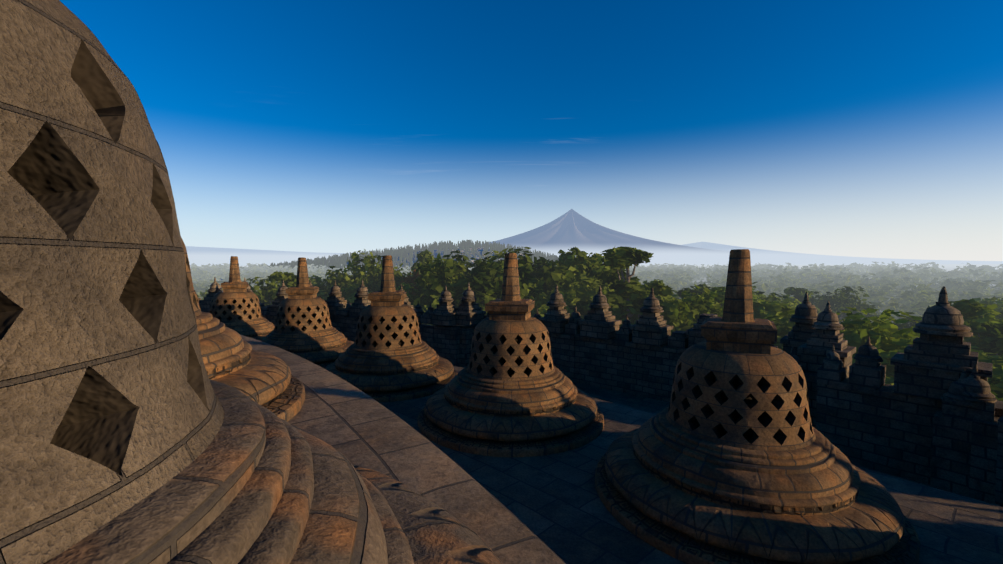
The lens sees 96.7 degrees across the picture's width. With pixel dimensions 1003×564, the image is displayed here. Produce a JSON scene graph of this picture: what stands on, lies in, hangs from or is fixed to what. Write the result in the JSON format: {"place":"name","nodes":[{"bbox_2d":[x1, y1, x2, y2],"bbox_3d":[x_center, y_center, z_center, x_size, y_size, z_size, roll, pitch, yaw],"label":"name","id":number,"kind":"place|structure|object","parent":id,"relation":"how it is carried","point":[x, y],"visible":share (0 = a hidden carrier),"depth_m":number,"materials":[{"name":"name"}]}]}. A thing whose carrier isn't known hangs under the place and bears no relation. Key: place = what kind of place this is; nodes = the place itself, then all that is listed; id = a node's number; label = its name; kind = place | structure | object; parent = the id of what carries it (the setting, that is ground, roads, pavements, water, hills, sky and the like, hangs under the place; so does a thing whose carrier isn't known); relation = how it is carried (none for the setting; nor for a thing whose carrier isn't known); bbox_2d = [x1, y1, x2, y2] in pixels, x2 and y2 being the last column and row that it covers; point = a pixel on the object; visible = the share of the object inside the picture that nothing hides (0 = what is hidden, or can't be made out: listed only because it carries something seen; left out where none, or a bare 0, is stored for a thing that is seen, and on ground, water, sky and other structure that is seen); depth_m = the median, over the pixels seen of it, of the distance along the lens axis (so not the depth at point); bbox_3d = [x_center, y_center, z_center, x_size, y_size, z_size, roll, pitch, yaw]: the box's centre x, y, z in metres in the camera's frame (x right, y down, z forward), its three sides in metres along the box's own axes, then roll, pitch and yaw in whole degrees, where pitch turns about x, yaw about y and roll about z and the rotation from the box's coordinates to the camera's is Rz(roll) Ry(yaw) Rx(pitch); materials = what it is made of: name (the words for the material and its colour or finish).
{"place":"outdoors","nodes":[
{"label":"outdoors","id":0,"kind":"place"},
{"bbox_2d":[194,277,287,325],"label":"balustrade wall","id":1,"kind":"structure","parent":0,"point":[268,312],"depth_m":25.92,"materials":[{"name":"stone"}]},
{"bbox_2d":[207,240,558,280],"bbox_3d":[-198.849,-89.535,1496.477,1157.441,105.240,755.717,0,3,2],"label":"conifer forest trees","id":2,"kind":"object","parent":0,"point":[337,261],"visible":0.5,"depth_m":1357.55,"materials":[{"name":"green plant"}]},
{"bbox_2d":[325,280,463,366],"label":"balustrade wall","id":3,"kind":"structure","parent":0,"point":[441,337],"depth_m":22.36,"materials":[{"name":"stone"}]},
{"bbox_2d":[60,0,1002,260],"label":"sky","id":4,"kind":"structure","parent":0,"point":[850,128],"materials":[{"name":"blue"}]},
{"bbox_2d":[186,246,912,265],"bbox_3d":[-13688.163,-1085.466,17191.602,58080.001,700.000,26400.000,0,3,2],"label":"ridge hill","id":5,"kind":"structure","parent":0,"point":[198,256],"depth_m":13036.92,"materials":[{"name":"grey"}]},
{"bbox_2d":[210,264,1001,323],"bbox_3d":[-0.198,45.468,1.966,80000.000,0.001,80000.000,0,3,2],"label":"ground","id":6,"kind":"structure","parent":0,"point":[949,267],"depth_m":4282.55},
{"bbox_2d":[189,261,1002,328],"bbox_3d":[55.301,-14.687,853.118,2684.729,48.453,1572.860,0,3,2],"label":"forest","id":7,"kind":"object","parent":6,"relation":"on","point":[969,281],"visible":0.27,"depth_m":546.30,"materials":[{"name":"green plant"}]},
{"bbox_2d":[459,366,929,486],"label":"terrace floor","id":8,"kind":"structure","parent":6,"relation":"on","point":[637,402],"depth_m":16.44,"materials":[{"name":"grey stone"}]},
{"bbox_2d":[454,282,485,366],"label":"balustrade wall","id":9,"kind":"structure","parent":8,"relation":"on","point":[469,314],"depth_m":21.74,"materials":[{"name":"stone"}]},
{"bbox_2d":[379,366,1002,563],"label":"terrace","id":10,"kind":"structure","parent":8,"relation":"on","point":[554,504],"depth_m":6.40,"materials":[{"name":"grey stone"}]},
{"bbox_2d":[209,256,274,340],"bbox_3d":[-11.019,0.805,18.469,4.161,3.737,4.160,-1,3,-29],"label":"stupa","id":11,"kind":"object","parent":10,"relation":"on","point":[235,304],"visible":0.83,"depth_m":17.92,"materials":[{"name":"stone"}]},
{"bbox_2d":[43,335,565,563],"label":"terrace","id":12,"kind":"structure","parent":10,"relation":"on","point":[351,423],"depth_m":3.98,"materials":[{"name":"brown stone"}]},
{"bbox_2d":[181,238,304,421],"bbox_3d":[-4.348,-0.353,4.668,4.132,3.702,4.131,1,3,29],"label":"stupa","id":13,"kind":"object","parent":12,"relation":"on","point":[232,358],"visible":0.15,"depth_m":4.88,"materials":[{"name":"stone"}]},
{"bbox_2d":[0,0,502,563],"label":"stupa","id":14,"kind":"object","parent":12,"relation":"on","point":[130,432],"visible":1,"depth_m":0.96,"materials":[{"name":"stone"}]},
{"bbox_2d":[261,257,354,367],"bbox_3d":[-7.082,0.958,15.911,4.069,3.663,4.068,-1,3,-13],"label":"stupa","id":15,"kind":"object","parent":10,"relation":"on","point":[304,329],"visible":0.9,"depth_m":15.20,"materials":[{"name":"stone"}]},
{"bbox_2d":[324,255,457,401],"bbox_3d":[-3.326,1.071,13.081,4.110,3.693,4.105,0,3,-3],"label":"stupa","id":16,"kind":"object","parent":10,"relation":"on","point":[389,355],"visible":0.94,"depth_m":12.23,"materials":[{"name":"stone"}]},
{"bbox_2d":[418,253,603,456],"bbox_3d":[0.205,1.206,9.987,4.117,3.705,4.129,1,3,12],"label":"stupa","id":17,"kind":"object","parent":10,"relation":"on","point":[510,390],"visible":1,"depth_m":9.04,"materials":[{"name":"stone"}]},
{"bbox_2d":[595,249,919,563],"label":"stupa","id":18,"kind":"object","parent":10,"relation":"on","point":[730,454],"visible":1,"depth_m":5.77,"materials":[{"name":"stone"}]},
{"bbox_2d":[789,300,855,428],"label":"balustrade wall","id":19,"kind":"structure","parent":8,"relation":"on","point":[817,347],"depth_m":12.35,"materials":[{"name":"stone"}]},
{"bbox_2d":[816,286,1002,496],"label":"balustrade wall","id":20,"kind":"structure","parent":8,"relation":"on","point":[914,422],"depth_m":10.31,"materials":[{"name":"stone"}]},
{"bbox_2d":[969,416,999,504],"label":"balustrade wall","id":21,"kind":"structure","parent":8,"relation":"on","point":[983,463],"depth_m":9.10,"materials":[{"name":"stone"}]},
{"bbox_2d":[784,287,820,312],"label":"tree","id":22,"kind":"object","parent":6,"relation":"on","point":[798,294],"visible":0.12,"depth_m":157.92,"materials":[{"name":"green plant"}]},
{"bbox_2d":[809,286,894,322],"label":"tree","id":23,"kind":"object","parent":6,"relation":"on","point":[841,302],"visible":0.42,"depth_m":162.08,"materials":[{"name":"green plant"}]},
{"bbox_2d":[474,284,817,401],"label":"balustrade wall","id":24,"kind":"structure","parent":0,"point":[597,346],"depth_m":17.36,"materials":[{"name":"stone"}]},
{"bbox_2d":[481,209,929,263],"bbox_3d":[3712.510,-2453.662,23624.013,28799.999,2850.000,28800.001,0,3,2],"label":"volcano mountain","id":25,"kind":"structure","parent":0,"point":[569,230],"depth_m":18214.44,"materials":[{"name":"stone"}]},
{"bbox_2d":[683,242,1002,263],"bbox_3d":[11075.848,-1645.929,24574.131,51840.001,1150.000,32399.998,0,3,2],"label":"hills","id":26,"kind":"structure","parent":0,"point":[713,246],"depth_m":21274.98,"materials":[{"name":"grey"}]},
{"bbox_2d":[995,416,1002,506],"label":"balustrade wall","id":27,"kind":"structure","parent":0,"point":[999,486],"depth_m":8.67,"materials":[{"name":"stone"}]},
{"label":"hill terrain","id":28,"kind":"structure","parent":0,"visible":0},
{"bbox_2d":[198,287,222,298],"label":"tree","id":29,"kind":"object","parent":28,"relation":"on","point":[203,293],"depth_m":141.88,"materials":[{"name":"green plant"}]},
{"bbox_2d":[266,271,296,304],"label":"tree","id":30,"kind":"object","parent":28,"relation":"on","point":[289,279],"visible":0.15,"depth_m":56.20,"materials":[{"name":"green plant"}]},
{"bbox_2d":[246,276,328,305],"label":"tree","id":31,"kind":"object","parent":28,"relation":"on","point":[263,290],"visible":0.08,"depth_m":64.90,"materials":[{"name":"green plant"}]},
{"bbox_2d":[309,275,327,288],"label":"tree","id":32,"kind":"object","parent":28,"relation":"on","point":[313,281],"depth_m":100.72,"materials":[{"name":"green plant"}]},
{"bbox_2d":[317,284,368,303],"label":"tree","id":33,"kind":"object","parent":28,"relation":"on","point":[351,288],"depth_m":64.98,"materials":[{"name":"green plant"}]},
{"bbox_2d":[314,249,413,298],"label":"tree","id":34,"kind":"object","parent":28,"relation":"on","point":[345,280],"visible":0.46,"depth_m":73.23,"materials":[{"name":"green plant"}]},
{"bbox_2d":[370,278,399,290],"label":"tree","id":35,"kind":"object","parent":28,"relation":"on","point":[380,283],"depth_m":73.57,"materials":[{"name":"green plant"}]},
{"bbox_2d":[348,282,430,324],"bbox_3d":[-13.505,8.270,57.172,15.386,16.548,15.793,1,3,12],"label":"tree","id":36,"kind":"object","parent":28,"relation":"on","point":[407,287],"depth_m":55.49,"materials":[{"name":"green plant"}]},
{"bbox_2d":[399,270,423,299],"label":"dry tree","id":37,"kind":"object","parent":28,"relation":"on","point":[408,279],"visible":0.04,"depth_m":68.60,"materials":[{"name":"green plant"}]},
{"bbox_2d":[408,249,433,278],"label":"tree","id":38,"kind":"object","parent":28,"relation":"on","point":[423,257],"visible":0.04,"depth_m":92.52,"materials":[{"name":"green plant"}]},
{"bbox_2d":[408,250,545,325],"bbox_3d":[-3.458,6.351,55.887,17.841,21.447,19.750,1,3,15],"label":"tree","id":39,"kind":"object","parent":28,"relation":"on","point":[485,287],"visible":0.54,"depth_m":50.08,"materials":[{"name":"green plant"}]},
{"bbox_2d":[432,247,575,310],"bbox_3d":[0.376,6.753,65.895,24.849,23.866,24.018,-1,3,-24],"label":"tree","id":40,"kind":"object","parent":28,"relation":"on","point":[547,273],"visible":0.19,"depth_m":59.78,"materials":[{"name":"green plant"}]},
{"bbox_2d":[484,286,582,317],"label":"tree","id":41,"kind":"object","parent":28,"relation":"on","point":[540,306],"visible":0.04,"depth_m":51.22,"materials":[{"name":"green plant"}]},
{"bbox_2d":[548,247,614,305],"bbox_3d":[11.140,7.014,61.391,9.543,23.766,9.998,-1,3,-22],"label":"tree","id":42,"kind":"object","parent":28,"relation":"on","point":[582,283],"visible":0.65,"depth_m":58.71,"materials":[{"name":"green plant"}]},
{"bbox_2d":[568,246,673,322],"bbox_3d":[13.658,6.926,50.651,16.230,22.039,17.152,0,3,1],"label":"tree","id":43,"kind":"object","parent":28,"relation":"on","point":[617,259],"visible":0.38,"depth_m":48.15,"materials":[{"name":"green plant"}]},
{"bbox_2d":[613,268,639,298],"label":"tree","id":44,"kind":"object","parent":28,"relation":"on","point":[624,270],"depth_m":66.96,"materials":[{"name":"green plant"}]},
{"bbox_2d":[641,279,671,302],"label":"tree","id":45,"kind":"object","parent":28,"relation":"on","point":[646,282],"depth_m":84.88,"materials":[{"name":"green plant"}]},
{"bbox_2d":[608,283,724,334],"bbox_3d":[17.567,9.016,47.151,15.169,17.886,15.694,1,3,13],"label":"tree","id":46,"kind":"object","parent":28,"relation":"on","point":[683,314],"visible":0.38,"depth_m":43.81,"materials":[{"name":"green plant"}]},
{"bbox_2d":[655,294,718,303],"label":"tree","id":47,"kind":"object","parent":28,"relation":"on","point":[674,295],"depth_m":54.77,"materials":[{"name":"green plant"}]},
{"bbox_2d":[677,288,704,297],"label":"tree","id":48,"kind":"object","parent":28,"relation":"on","point":[697,291],"visible":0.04,"depth_m":87.14,"materials":[{"name":"green plant"}]},
{"bbox_2d":[690,283,722,304],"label":"tree","id":49,"kind":"object","parent":28,"relation":"on","point":[700,286],"visible":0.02,"depth_m":92.63,"materials":[{"name":"green plant"}]},
{"bbox_2d":[701,286,725,309],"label":"tree","id":50,"kind":"object","parent":28,"relation":"on","point":[720,291],"visible":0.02,"depth_m":58.63,"materials":[{"name":"green plant"}]},
{"bbox_2d":[753,299,794,326],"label":"tree","id":51,"kind":"object","parent":28,"relation":"on","point":[762,309],"visible":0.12,"depth_m":52.12,"materials":[{"name":"green plant"}]},
{"bbox_2d":[752,291,795,325],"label":"tree","id":52,"kind":"object","parent":28,"relation":"on","point":[772,296],"depth_m":94.63,"materials":[{"name":"green plant"}]},
{"bbox_2d":[752,282,817,315],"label":"tree","id":53,"kind":"object","parent":28,"relation":"on","point":[786,300],"visible":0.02,"depth_m":99.51,"materials":[{"name":"green plant"}]},
{"bbox_2d":[764,309,896,376],"bbox_3d":[23.820,9.994,34.590,17.002,15.352,16.433,-1,3,-21],"label":"tree","id":54,"kind":"object","parent":28,"relation":"on","point":[853,338],"visible":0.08,"depth_m":31.34,"materials":[{"name":"green plant"}]},
{"bbox_2d":[776,316,894,344],"bbox_3d":[35.275,11.648,45.897,15.462,17.061,17.117,0,3,-11],"label":"tree","id":55,"kind":"object","parent":28,"relation":"on","point":[785,326],"depth_m":47.16,"materials":[{"name":"green plant"}]},
{"bbox_2d":[774,307,1002,384],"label":"tree","id":56,"kind":"object","parent":28,"relation":"on","point":[902,339],"visible":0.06,"depth_m":30.41,"materials":[{"name":"green plant"}]},
{"bbox_2d":[887,382,1002,400],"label":"tree","id":57,"kind":"object","parent":28,"relation":"on","point":[996,391],"depth_m":19.01,"materials":[{"name":"green plant"}]},
{"bbox_2d":[893,301,1002,331],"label":"tree","id":58,"kind":"object","parent":28,"relation":"on","point":[911,324],"visible":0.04,"depth_m":93.30,"materials":[{"name":"green plant"}]},
{"bbox_2d":[949,298,1002,355],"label":"tree","id":59,"kind":"object","parent":28,"relation":"on","point":[974,310],"visible":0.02,"depth_m":47.38,"materials":[{"name":"green plant"}]},
{"bbox_2d":[963,319,1002,360],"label":"tree","id":60,"kind":"object","parent":28,"relation":"on","point":[991,338],"visible":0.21,"depth_m":42.91,"materials":[{"name":"green plant"}]},
{"bbox_2d":[970,349,1002,387],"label":"tree","id":61,"kind":"object","parent":28,"relation":"on","point":[997,374],"visible":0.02,"depth_m":23.33,"materials":[{"name":"green plant"}]},
{"bbox_2d":[971,296,1002,314],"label":"tree","id":62,"kind":"object","parent":28,"relation":"on","point":[989,301],"visible":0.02,"depth_m":112.27,"materials":[{"name":"green plant"}]},
{"bbox_2d":[971,346,1002,367],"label":"tree","id":63,"kind":"object","parent":28,"relation":"on","point":[998,363],"depth_m":34.21,"materials":[{"name":"green plant"}]}
]}

